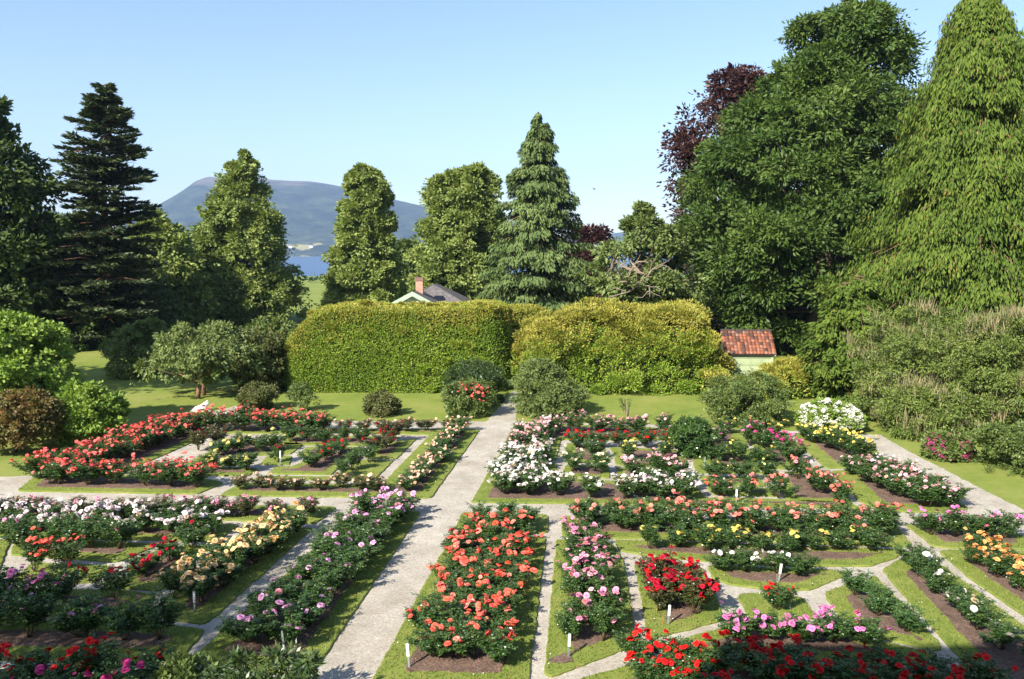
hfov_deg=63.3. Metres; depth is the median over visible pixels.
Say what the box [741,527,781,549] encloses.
rose bush
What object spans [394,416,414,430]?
rose bush
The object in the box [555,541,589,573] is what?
rose bush
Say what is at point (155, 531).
soil bed
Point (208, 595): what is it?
soil bed
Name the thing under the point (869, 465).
rose bush
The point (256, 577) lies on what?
grass verge
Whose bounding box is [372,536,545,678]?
grass verge
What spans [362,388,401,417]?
leafy shrub
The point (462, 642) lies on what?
rose bush
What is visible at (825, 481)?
rose bush
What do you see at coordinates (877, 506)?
rose bush
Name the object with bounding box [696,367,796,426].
leafy shrub
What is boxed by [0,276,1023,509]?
lawn
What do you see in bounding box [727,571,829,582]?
soil bed
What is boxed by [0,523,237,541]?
grass verge
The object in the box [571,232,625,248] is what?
distant hills
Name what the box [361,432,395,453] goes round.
rose bush
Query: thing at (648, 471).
rose bush
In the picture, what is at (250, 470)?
grass verge
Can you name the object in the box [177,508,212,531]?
rose bush
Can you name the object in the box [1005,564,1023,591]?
rose bush
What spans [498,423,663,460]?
grass verge
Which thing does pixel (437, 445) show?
rose bush
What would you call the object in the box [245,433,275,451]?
rose bush
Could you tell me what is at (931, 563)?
rose bush
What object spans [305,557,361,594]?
rose bush
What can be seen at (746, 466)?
rose bush
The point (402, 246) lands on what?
broadleaf tree
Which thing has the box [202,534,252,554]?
rose bush
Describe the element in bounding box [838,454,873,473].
rose bush
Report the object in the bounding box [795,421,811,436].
rose bush
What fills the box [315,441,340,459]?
rose bush
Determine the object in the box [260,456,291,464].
grass verge
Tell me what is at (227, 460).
rose bush
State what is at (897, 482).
rose bush
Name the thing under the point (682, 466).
rose bush
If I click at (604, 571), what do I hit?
rose bush
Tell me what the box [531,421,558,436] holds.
rose bush
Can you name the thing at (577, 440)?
rose bush
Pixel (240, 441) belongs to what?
rose bush
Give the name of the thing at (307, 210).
mountain
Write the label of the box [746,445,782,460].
rose bush
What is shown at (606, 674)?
grass verge
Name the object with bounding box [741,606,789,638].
rose bush
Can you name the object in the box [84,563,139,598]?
rose bush
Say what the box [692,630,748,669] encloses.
rose bush
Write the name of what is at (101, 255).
fir tree
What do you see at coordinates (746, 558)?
rose bush
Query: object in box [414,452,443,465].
rose bush
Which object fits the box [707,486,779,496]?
grass verge
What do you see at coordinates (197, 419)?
rose bush
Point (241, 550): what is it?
rose bush
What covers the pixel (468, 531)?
rose bush
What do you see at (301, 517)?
rose bush
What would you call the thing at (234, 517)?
grass verge
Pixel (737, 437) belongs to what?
grass verge
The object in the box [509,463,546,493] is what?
rose bush
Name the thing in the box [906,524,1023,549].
grass verge
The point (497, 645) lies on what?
rose bush
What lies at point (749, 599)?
grass verge
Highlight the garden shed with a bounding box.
[719,329,776,375]
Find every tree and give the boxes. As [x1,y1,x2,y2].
[0,94,80,320]
[19,209,153,332]
[34,271,203,351]
[40,82,175,351]
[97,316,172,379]
[123,207,223,329]
[129,318,274,397]
[187,148,316,324]
[285,381,321,412]
[305,275,320,281]
[316,161,408,308]
[391,238,423,302]
[402,160,517,299]
[475,112,599,325]
[574,200,711,320]
[671,0,933,355]
[678,215,810,345]
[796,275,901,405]
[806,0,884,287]
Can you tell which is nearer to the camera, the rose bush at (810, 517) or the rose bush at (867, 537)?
the rose bush at (867, 537)
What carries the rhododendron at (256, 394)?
on the lawn at (156, 396)
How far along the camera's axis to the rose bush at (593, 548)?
19.31 m
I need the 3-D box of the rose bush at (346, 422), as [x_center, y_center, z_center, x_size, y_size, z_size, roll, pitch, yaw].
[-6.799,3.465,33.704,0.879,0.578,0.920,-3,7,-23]
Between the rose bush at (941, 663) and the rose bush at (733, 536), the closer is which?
the rose bush at (941, 663)
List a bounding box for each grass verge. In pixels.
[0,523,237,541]
[0,539,9,567]
[0,620,203,661]
[4,587,152,616]
[11,538,152,562]
[17,562,109,583]
[18,415,325,494]
[26,503,334,523]
[122,545,206,591]
[161,526,310,624]
[172,466,257,476]
[186,442,302,465]
[195,509,419,672]
[221,428,478,498]
[254,460,392,480]
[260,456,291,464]
[268,447,357,474]
[283,435,400,445]
[366,439,415,458]
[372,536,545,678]
[456,512,548,533]
[471,463,858,508]
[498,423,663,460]
[544,539,635,677]
[561,516,911,546]
[563,465,609,478]
[565,443,604,462]
[582,660,926,678]
[610,447,687,466]
[615,540,900,566]
[616,467,686,478]
[634,564,721,638]
[662,621,931,665]
[692,430,763,473]
[700,476,765,486]
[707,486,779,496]
[708,565,850,591]
[738,593,813,619]
[751,432,799,469]
[775,471,851,502]
[794,433,878,468]
[825,576,940,651]
[832,461,967,512]
[883,558,1023,675]
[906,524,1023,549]
[940,550,1023,616]
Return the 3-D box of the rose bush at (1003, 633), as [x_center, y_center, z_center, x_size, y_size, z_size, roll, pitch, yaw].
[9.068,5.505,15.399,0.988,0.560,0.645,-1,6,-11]
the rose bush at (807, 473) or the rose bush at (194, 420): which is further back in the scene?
the rose bush at (194, 420)
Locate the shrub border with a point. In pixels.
(786, 371)
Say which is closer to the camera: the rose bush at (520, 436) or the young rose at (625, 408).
the rose bush at (520, 436)
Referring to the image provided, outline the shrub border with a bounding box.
[697,355,821,399]
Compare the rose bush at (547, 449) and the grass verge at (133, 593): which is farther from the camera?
the rose bush at (547, 449)
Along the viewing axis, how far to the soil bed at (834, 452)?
30.58 m
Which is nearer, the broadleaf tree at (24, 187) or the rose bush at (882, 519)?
the rose bush at (882, 519)
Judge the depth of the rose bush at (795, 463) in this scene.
26.72 m
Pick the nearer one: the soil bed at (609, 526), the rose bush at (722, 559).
the rose bush at (722, 559)
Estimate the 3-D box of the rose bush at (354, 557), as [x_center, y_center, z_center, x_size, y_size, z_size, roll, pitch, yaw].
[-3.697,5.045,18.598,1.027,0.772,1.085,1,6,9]
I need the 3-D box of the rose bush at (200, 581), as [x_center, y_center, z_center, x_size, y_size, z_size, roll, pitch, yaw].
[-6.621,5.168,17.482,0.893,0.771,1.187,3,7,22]
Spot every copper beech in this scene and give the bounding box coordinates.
[564,223,616,309]
[656,61,816,333]
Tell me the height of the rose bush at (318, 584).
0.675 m
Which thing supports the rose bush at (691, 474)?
on the grass verge at (481, 495)
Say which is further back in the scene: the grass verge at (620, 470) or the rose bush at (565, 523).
the grass verge at (620, 470)
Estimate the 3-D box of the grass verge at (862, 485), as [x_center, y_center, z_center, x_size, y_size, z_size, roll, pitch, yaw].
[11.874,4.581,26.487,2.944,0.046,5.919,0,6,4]
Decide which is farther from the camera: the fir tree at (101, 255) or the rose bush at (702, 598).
the fir tree at (101, 255)
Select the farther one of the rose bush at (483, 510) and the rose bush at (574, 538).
the rose bush at (483, 510)
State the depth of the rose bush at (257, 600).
16.47 m
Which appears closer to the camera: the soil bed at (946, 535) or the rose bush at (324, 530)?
the rose bush at (324, 530)
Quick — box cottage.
[392,277,475,308]
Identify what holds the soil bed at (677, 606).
on the gravel path
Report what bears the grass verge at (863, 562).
on the gravel path
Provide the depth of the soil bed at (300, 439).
32.33 m
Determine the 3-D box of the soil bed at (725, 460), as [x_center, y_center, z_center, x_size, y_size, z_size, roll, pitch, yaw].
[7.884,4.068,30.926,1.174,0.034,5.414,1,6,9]
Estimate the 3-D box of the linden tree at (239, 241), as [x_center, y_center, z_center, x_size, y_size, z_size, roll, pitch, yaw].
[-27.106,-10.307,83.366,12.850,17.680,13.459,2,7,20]
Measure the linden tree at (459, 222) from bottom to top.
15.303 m
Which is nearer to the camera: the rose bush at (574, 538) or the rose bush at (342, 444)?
the rose bush at (574, 538)
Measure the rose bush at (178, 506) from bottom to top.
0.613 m
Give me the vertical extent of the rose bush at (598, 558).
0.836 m
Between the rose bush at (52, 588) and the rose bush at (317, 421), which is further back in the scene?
the rose bush at (317, 421)
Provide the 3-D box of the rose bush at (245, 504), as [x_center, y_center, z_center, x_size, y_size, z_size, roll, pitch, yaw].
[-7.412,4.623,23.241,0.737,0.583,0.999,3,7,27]
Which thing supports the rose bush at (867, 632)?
on the grass verge at (820, 655)
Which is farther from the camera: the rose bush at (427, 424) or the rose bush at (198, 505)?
the rose bush at (427, 424)
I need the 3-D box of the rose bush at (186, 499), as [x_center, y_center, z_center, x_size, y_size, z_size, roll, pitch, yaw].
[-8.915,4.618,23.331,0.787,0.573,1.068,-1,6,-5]
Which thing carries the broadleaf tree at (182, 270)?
on the lawn at (156, 396)
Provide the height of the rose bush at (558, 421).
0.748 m
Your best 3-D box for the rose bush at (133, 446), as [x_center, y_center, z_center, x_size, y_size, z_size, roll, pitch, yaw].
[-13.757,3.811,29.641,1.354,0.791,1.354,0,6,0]
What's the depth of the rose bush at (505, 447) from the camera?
28.57 m
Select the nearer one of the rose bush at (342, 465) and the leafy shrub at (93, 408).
the rose bush at (342, 465)
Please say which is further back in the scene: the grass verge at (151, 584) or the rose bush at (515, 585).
the grass verge at (151, 584)
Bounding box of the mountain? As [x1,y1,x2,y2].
[120,177,563,255]
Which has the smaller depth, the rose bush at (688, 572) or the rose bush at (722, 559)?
the rose bush at (688, 572)
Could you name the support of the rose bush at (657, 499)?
on the grass verge at (664, 536)
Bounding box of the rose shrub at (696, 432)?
[667,414,719,459]
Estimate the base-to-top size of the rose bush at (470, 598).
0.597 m
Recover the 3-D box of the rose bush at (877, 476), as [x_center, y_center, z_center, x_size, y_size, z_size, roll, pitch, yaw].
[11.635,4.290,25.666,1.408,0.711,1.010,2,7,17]
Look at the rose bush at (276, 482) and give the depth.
25.53 m
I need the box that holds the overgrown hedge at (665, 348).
[506,295,736,395]
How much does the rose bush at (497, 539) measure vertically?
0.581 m
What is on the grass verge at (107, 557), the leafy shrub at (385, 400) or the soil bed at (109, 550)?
the soil bed at (109, 550)
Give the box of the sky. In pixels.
[0,0,1023,240]
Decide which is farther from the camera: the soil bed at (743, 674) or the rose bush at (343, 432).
the rose bush at (343, 432)
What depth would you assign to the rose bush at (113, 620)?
15.71 m
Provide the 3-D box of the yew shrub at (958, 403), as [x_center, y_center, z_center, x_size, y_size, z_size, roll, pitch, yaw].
[17.101,2.536,33.557,5.131,2.966,4.922,-5,8,-40]
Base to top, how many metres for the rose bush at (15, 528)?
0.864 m
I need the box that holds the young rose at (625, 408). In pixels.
[618,394,631,419]
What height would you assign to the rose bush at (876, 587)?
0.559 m
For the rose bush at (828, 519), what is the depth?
21.34 m
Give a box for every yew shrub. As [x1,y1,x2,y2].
[838,295,1023,431]
[865,370,1008,440]
[941,303,1023,427]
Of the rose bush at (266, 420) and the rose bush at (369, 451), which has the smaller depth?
the rose bush at (369, 451)
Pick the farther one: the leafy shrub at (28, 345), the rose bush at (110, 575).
the leafy shrub at (28, 345)
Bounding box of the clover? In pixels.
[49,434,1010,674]
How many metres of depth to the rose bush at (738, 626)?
15.64 m
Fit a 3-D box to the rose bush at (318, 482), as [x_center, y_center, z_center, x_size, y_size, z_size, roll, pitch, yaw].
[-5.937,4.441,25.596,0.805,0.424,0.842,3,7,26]
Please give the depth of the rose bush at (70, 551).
19.23 m
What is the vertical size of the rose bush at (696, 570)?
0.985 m
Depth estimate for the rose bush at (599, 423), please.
33.56 m
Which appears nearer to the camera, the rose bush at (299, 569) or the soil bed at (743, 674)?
the soil bed at (743, 674)
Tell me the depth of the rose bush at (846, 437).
30.13 m
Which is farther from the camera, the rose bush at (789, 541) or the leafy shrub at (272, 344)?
the leafy shrub at (272, 344)
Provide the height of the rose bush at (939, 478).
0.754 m
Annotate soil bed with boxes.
[0,527,216,534]
[0,630,172,647]
[1,596,125,606]
[13,507,307,516]
[35,417,313,489]
[51,545,125,553]
[137,551,185,581]
[186,534,282,609]
[200,469,244,471]
[206,444,289,461]
[224,515,397,657]
[245,429,464,492]
[281,449,349,470]
[292,437,376,442]
[379,443,399,454]
[405,541,521,672]
[487,470,839,504]
[521,425,662,452]
[547,560,610,662]
[573,467,601,473]
[575,446,594,459]
[578,521,889,539]
[621,450,677,462]
[626,470,675,477]
[632,671,830,678]
[634,545,881,559]
[663,593,700,621]
[686,630,899,653]
[710,433,743,466]
[721,489,765,491]
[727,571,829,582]
[763,443,786,464]
[788,474,833,497]
[813,439,857,462]
[846,588,921,639]
[857,475,935,503]
[906,567,1023,678]
[927,528,1016,542]
[964,555,1023,600]
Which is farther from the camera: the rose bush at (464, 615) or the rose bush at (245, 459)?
the rose bush at (245, 459)
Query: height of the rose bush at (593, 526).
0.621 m
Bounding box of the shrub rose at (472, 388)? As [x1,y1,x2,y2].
[439,376,497,418]
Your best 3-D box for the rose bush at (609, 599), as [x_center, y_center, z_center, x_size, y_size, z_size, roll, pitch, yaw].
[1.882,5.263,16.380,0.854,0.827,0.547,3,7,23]
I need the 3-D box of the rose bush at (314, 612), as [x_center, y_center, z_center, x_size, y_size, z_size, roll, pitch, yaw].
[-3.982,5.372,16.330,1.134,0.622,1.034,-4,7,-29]
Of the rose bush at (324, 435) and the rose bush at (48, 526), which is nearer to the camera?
the rose bush at (48, 526)
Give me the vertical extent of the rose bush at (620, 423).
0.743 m
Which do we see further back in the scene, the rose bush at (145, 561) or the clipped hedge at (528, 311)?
the clipped hedge at (528, 311)
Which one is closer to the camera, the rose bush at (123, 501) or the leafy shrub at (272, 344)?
the rose bush at (123, 501)
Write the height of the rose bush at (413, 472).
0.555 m
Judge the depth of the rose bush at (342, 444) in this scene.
30.00 m
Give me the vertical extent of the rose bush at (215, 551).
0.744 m
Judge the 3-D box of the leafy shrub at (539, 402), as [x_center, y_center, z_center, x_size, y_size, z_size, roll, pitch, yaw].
[1.686,2.214,37.466,3.705,2.922,3.336,-5,8,-41]
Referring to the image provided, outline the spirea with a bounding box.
[918,428,977,462]
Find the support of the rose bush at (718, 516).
on the soil bed at (609, 526)
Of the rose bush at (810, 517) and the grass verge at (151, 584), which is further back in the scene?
the rose bush at (810, 517)
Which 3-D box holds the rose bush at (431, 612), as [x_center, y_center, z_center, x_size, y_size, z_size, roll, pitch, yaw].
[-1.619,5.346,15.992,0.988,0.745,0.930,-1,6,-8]
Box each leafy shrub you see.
[0,309,87,435]
[0,384,70,452]
[50,377,132,447]
[148,647,230,678]
[227,325,289,392]
[233,315,297,380]
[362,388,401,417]
[440,357,510,406]
[507,357,592,418]
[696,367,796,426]
[963,419,1023,476]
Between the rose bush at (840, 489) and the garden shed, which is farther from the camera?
the garden shed
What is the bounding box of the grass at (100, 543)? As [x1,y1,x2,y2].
[0,415,1023,678]
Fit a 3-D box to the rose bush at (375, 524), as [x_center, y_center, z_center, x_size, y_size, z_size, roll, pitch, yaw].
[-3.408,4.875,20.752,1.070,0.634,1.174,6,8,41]
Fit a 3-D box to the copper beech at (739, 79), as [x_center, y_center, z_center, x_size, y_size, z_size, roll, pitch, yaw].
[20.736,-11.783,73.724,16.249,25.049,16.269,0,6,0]
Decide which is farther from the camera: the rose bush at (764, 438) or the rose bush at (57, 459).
the rose bush at (764, 438)
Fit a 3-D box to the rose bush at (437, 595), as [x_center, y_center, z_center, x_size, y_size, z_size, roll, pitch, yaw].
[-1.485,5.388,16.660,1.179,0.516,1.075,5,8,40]
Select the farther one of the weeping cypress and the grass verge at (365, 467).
the weeping cypress
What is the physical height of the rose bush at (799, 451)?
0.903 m
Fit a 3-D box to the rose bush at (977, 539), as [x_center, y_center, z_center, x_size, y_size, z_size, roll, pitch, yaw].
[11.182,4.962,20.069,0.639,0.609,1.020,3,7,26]
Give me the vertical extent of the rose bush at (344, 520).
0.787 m
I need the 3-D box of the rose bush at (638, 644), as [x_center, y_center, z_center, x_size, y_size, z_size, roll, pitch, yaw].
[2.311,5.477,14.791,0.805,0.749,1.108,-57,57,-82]
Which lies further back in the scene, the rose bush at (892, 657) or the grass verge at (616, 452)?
the grass verge at (616, 452)
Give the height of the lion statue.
0.483 m
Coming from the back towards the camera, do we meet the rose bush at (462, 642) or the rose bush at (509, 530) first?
the rose bush at (509, 530)
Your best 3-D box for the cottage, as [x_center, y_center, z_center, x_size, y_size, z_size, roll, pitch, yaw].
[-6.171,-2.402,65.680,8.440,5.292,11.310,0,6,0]
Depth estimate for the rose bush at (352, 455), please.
27.84 m
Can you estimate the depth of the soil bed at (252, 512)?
23.43 m
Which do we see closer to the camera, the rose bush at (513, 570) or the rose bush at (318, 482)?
the rose bush at (513, 570)
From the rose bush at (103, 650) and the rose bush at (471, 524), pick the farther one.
the rose bush at (471, 524)
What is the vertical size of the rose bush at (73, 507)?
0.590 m
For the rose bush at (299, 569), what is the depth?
17.93 m
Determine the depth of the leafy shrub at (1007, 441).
27.95 m
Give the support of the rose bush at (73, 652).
on the soil bed
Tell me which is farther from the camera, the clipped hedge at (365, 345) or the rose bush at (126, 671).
the clipped hedge at (365, 345)
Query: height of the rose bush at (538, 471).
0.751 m
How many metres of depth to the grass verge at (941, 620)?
17.18 m
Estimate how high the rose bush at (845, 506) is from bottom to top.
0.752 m
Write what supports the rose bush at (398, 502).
on the grass verge at (346, 596)
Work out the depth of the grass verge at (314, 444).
31.81 m
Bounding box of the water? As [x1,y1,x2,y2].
[145,253,835,275]
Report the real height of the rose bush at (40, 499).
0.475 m
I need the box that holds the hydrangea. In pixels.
[794,397,870,434]
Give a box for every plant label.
[193,591,195,611]
[281,631,285,657]
[406,643,409,666]
[567,633,570,656]
[667,604,670,624]
[778,563,782,580]
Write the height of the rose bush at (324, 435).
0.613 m
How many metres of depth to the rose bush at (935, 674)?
13.61 m
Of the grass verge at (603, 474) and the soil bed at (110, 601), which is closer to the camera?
the soil bed at (110, 601)
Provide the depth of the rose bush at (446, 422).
33.73 m
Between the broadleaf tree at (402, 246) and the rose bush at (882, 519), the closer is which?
the rose bush at (882, 519)
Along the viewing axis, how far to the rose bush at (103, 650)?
13.92 m
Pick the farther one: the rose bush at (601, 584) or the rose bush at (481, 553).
the rose bush at (481, 553)
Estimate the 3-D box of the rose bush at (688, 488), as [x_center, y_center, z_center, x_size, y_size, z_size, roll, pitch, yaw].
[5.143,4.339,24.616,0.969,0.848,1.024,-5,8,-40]
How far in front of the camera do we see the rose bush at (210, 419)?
33.58 m
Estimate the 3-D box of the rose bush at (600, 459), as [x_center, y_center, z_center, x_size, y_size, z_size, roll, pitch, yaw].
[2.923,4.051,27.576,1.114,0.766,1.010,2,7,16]
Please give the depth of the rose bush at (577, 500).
22.48 m
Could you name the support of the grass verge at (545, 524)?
on the gravel path
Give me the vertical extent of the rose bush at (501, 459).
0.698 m
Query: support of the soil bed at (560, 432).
on the gravel path
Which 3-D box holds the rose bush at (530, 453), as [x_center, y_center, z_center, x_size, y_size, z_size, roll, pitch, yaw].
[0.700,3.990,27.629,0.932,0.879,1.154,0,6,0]
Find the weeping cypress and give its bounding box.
[826,0,1023,394]
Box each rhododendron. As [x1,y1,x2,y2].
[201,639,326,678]
[235,380,279,410]
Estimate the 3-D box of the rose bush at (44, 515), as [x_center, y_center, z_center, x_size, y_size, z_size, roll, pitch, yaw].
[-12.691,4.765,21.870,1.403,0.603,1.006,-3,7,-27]
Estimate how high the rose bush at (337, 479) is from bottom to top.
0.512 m
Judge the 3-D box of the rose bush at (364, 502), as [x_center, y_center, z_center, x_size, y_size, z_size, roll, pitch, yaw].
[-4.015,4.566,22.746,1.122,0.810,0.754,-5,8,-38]
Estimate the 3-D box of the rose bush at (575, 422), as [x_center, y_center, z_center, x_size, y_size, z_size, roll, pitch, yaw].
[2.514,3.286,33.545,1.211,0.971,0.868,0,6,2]
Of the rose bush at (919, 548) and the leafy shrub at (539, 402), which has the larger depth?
the leafy shrub at (539, 402)
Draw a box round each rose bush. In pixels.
[0,493,14,513]
[0,502,34,522]
[0,513,42,546]
[0,564,45,604]
[0,565,28,588]
[0,585,20,626]
[0,590,64,637]
[0,642,12,666]
[0,665,34,678]
[1,495,32,515]
[1,645,69,678]
[2,505,59,525]
[3,494,37,506]
[8,448,59,478]
[14,526,53,571]
[14,567,81,614]
[18,664,92,678]
[25,509,75,544]
[28,454,76,480]
[29,495,63,513]
[34,497,69,515]
[37,447,74,461]
[37,533,85,567]
[40,459,78,484]
[43,594,111,637]
[43,636,100,678]
[45,505,77,523]
[46,513,96,547]
[46,557,90,601]
[55,500,98,514]
[55,591,113,637]
[58,495,88,509]
[60,457,113,484]
[62,506,96,527]
[66,444,97,469]
[70,439,104,462]
[71,512,109,547]
[75,630,121,678]
[77,499,122,525]
[80,434,123,448]
[82,435,124,461]
[83,496,121,509]
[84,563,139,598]
[90,458,130,483]
[91,594,143,640]
[94,497,120,512]
[97,518,146,548]
[97,658,147,678]
[102,512,140,525]
[104,424,144,448]
[104,434,148,457]
[109,639,179,678]
[117,496,146,514]
[118,497,159,521]
[119,453,163,485]
[119,543,173,574]
[123,423,157,449]
[125,583,186,639]
[126,504,166,532]
[137,420,161,432]
[140,423,175,444]
[143,492,174,513]
[144,413,173,434]
[148,450,188,485]
[149,507,190,531]
[150,563,191,598]
[151,535,190,560]
[153,496,187,516]
[160,413,190,425]
[162,412,192,437]
[172,456,219,486]
[172,520,210,547]
[176,549,221,578]
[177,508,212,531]
[178,411,214,430]
[179,408,208,431]
[179,560,221,601]
[182,495,203,509]
[183,493,214,515]
[185,425,209,449]
[197,449,231,465]
[197,539,237,570]
[198,404,235,428]
[198,506,229,533]
[200,553,247,587]
[201,422,232,440]
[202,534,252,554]
[203,495,238,516]
[208,438,233,454]
[210,452,241,469]
[213,604,282,642]
[218,400,259,430]
[222,430,251,452]
[222,536,251,574]
[229,474,252,489]
[232,451,259,469]
[232,520,266,539]
[233,494,262,514]
[235,531,275,562]
[240,587,282,614]
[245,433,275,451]
[247,523,289,552]
[248,596,305,645]
[250,408,290,430]
[250,471,273,487]
[251,514,281,535]
[258,427,288,446]
[261,506,298,520]
[263,497,289,512]
[264,474,290,489]
[264,575,301,605]
[265,404,305,429]
[266,511,297,543]
[267,441,286,461]
[272,554,319,588]
[278,590,334,626]
[279,424,300,441]
[279,501,311,531]
[281,476,307,489]
[287,571,335,607]
[291,551,326,578]
[292,409,333,430]
[295,448,325,466]
[296,424,323,441]
[296,495,321,516]
[305,523,361,544]
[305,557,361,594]
[307,477,331,489]
[307,532,346,557]
[310,427,335,441]
[312,413,337,427]
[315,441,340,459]
[320,542,369,579]
[328,436,350,453]
[328,536,384,562]
[329,424,351,439]
[329,471,354,487]
[329,509,361,534]
[333,418,353,427]
[334,447,367,469]
[334,459,351,475]
[334,501,371,525]
[344,519,387,547]
[347,486,391,511]
[347,489,383,514]
[347,519,393,545]
[350,423,372,441]
[350,473,372,489]
[353,418,373,427]
[356,441,380,461]
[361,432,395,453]
[362,473,390,490]
[367,505,405,533]
[372,418,394,427]
[375,420,408,438]
[376,491,417,522]
[378,427,396,441]
[379,489,424,515]
[393,472,421,490]
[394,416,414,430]
[398,465,430,479]
[402,593,452,629]
[403,619,458,656]
[407,458,435,471]
[410,583,467,614]
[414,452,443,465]
[415,417,438,430]
[422,447,457,461]
[425,441,454,452]
[426,556,474,582]
[431,571,467,596]
[431,618,494,657]
[432,432,453,447]
[435,429,457,443]
[436,416,460,426]
[438,425,461,438]
[440,530,483,550]
[441,421,468,435]
[441,523,482,545]
[441,538,473,566]
[441,601,487,633]
[443,415,472,427]
[445,580,492,615]
[449,511,488,533]
[452,566,495,599]
[459,546,504,571]
[460,552,495,576]
[466,499,492,517]
[471,597,521,633]
[471,621,517,661]
[473,507,510,529]
[475,520,508,545]
[475,532,518,557]
[476,570,526,596]
[479,584,522,617]
[484,458,523,476]
[484,559,536,586]
[485,546,534,569]
[486,456,520,470]
[487,466,520,493]
[492,499,520,519]
[494,522,543,543]
[497,444,526,464]
[499,441,523,458]
[503,508,535,532]
[504,531,532,557]
[505,429,532,444]
[506,439,525,451]
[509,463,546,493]
[510,418,538,430]
[510,421,535,431]
[512,501,544,520]
[513,426,531,441]
[517,461,548,482]
[519,456,551,469]
[520,445,546,464]
[522,425,549,441]
[522,435,553,457]
[523,432,549,445]
[529,413,554,431]
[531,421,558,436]
[540,414,566,431]
[542,471,579,494]
[553,443,585,471]
[554,602,591,640]
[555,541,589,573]
[557,536,600,567]
[557,592,600,618]
[558,516,590,536]
[559,409,586,431]
[559,563,584,583]
[560,523,595,554]
[560,568,598,596]
[564,429,589,446]
[564,495,608,525]
[570,497,612,519]
[577,470,605,496]
[577,517,601,535]
[578,533,611,559]
[581,429,613,445]
[581,530,610,544]
[581,545,619,573]
[582,436,606,455]
[582,452,613,472]
[582,561,616,584]
[584,414,612,431]
[585,566,615,604]
[586,602,627,640]
[588,586,627,615]
[601,501,641,528]
[602,497,633,514]
[604,415,634,432]
[608,428,635,445]
[611,471,638,498]
[611,623,673,658]
[618,454,650,475]
[619,438,638,455]
[623,649,681,678]
[627,414,650,431]
[628,474,656,496]
[631,426,662,445]
[631,495,670,513]
[631,500,669,528]
[631,551,679,587]
[634,545,685,591]
[636,467,666,482]
[638,523,661,548]
[640,568,680,610]
[642,471,680,497]
[644,447,677,475]
[649,437,676,455]
[653,412,675,432]
[653,642,702,678]
[657,426,671,441]
[660,453,692,477]
[660,556,707,607]
[662,489,707,516]
[662,504,709,531]
[662,629,703,668]
[663,557,706,576]
[664,522,693,546]
[669,471,702,496]
[671,576,720,613]
[673,465,705,484]
[676,651,744,678]
[687,518,724,550]
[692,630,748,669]
[698,456,730,477]
[699,440,736,458]
[701,496,730,525]
[701,544,738,570]
[702,474,737,495]
[705,500,733,530]
[709,423,733,443]
[712,523,748,547]
[714,600,766,640]
[715,416,740,433]
[723,439,754,461]
[727,458,760,477]
[728,493,769,526]
[730,634,784,669]
[731,505,776,533]
[734,545,762,571]
[736,471,761,496]
[739,424,759,444]
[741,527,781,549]
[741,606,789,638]
[741,641,803,678]
[743,415,764,424]
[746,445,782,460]
[747,417,773,444]
[753,427,780,447]
[753,458,780,476]
[759,578,797,609]
[760,549,796,573]
[763,504,802,533]
[764,472,801,497]
[764,501,802,520]
[767,419,788,432]
[770,430,797,456]
[773,526,804,552]
[774,437,810,462]
[777,611,829,643]
[778,454,814,478]
[779,633,819,676]
[783,546,823,574]
[789,521,826,549]
[791,655,843,678]
[794,422,828,442]
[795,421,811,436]
[795,502,831,526]
[798,460,826,485]
[799,511,846,536]
[804,467,844,492]
[811,604,860,641]
[816,422,849,447]
[822,527,856,549]
[823,496,871,519]
[823,654,881,678]
[824,427,865,453]
[824,645,874,678]
[829,478,855,500]
[834,508,868,537]
[835,567,882,594]
[838,434,879,456]
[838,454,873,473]
[846,615,890,644]
[850,525,894,550]
[851,454,890,482]
[857,582,899,615]
[857,642,913,678]
[858,501,905,525]
[858,661,920,678]
[862,499,903,536]
[863,578,896,605]
[865,453,894,466]
[868,466,909,488]
[875,456,919,474]
[879,473,916,496]
[889,597,934,632]
[890,465,932,481]
[891,541,936,561]
[901,648,965,678]
[902,475,951,506]
[904,549,950,578]
[906,506,950,534]
[912,473,948,488]
[917,565,963,592]
[920,479,978,506]
[922,663,965,678]
[936,581,995,607]
[939,504,980,536]
[950,660,1017,678]
[951,594,1008,629]
[956,544,999,566]
[959,652,1011,678]
[961,527,989,553]
[966,514,1000,534]
[975,615,1023,649]
[977,546,1020,577]
[982,509,1023,538]
[983,532,1004,551]
[989,543,1023,559]
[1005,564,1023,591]
[1006,554,1023,570]
[1014,627,1023,654]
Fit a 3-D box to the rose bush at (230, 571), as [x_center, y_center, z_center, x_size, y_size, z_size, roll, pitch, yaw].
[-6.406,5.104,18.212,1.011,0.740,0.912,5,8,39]
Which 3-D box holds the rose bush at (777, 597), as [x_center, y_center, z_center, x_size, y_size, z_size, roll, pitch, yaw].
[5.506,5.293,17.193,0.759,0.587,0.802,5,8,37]
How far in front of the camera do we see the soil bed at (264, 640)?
16.05 m
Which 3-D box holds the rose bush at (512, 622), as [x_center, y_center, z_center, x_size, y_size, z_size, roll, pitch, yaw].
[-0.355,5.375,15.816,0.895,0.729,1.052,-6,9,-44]
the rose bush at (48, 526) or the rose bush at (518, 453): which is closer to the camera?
the rose bush at (48, 526)
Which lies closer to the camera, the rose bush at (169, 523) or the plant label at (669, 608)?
the plant label at (669, 608)
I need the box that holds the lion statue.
[190,400,210,411]
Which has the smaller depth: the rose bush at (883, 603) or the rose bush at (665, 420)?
the rose bush at (883, 603)
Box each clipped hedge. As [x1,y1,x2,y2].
[280,298,513,392]
[501,303,546,377]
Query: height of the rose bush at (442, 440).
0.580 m
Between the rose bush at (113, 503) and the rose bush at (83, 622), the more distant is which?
the rose bush at (113, 503)
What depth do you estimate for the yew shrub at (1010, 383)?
33.10 m
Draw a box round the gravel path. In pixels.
[0,391,1023,678]

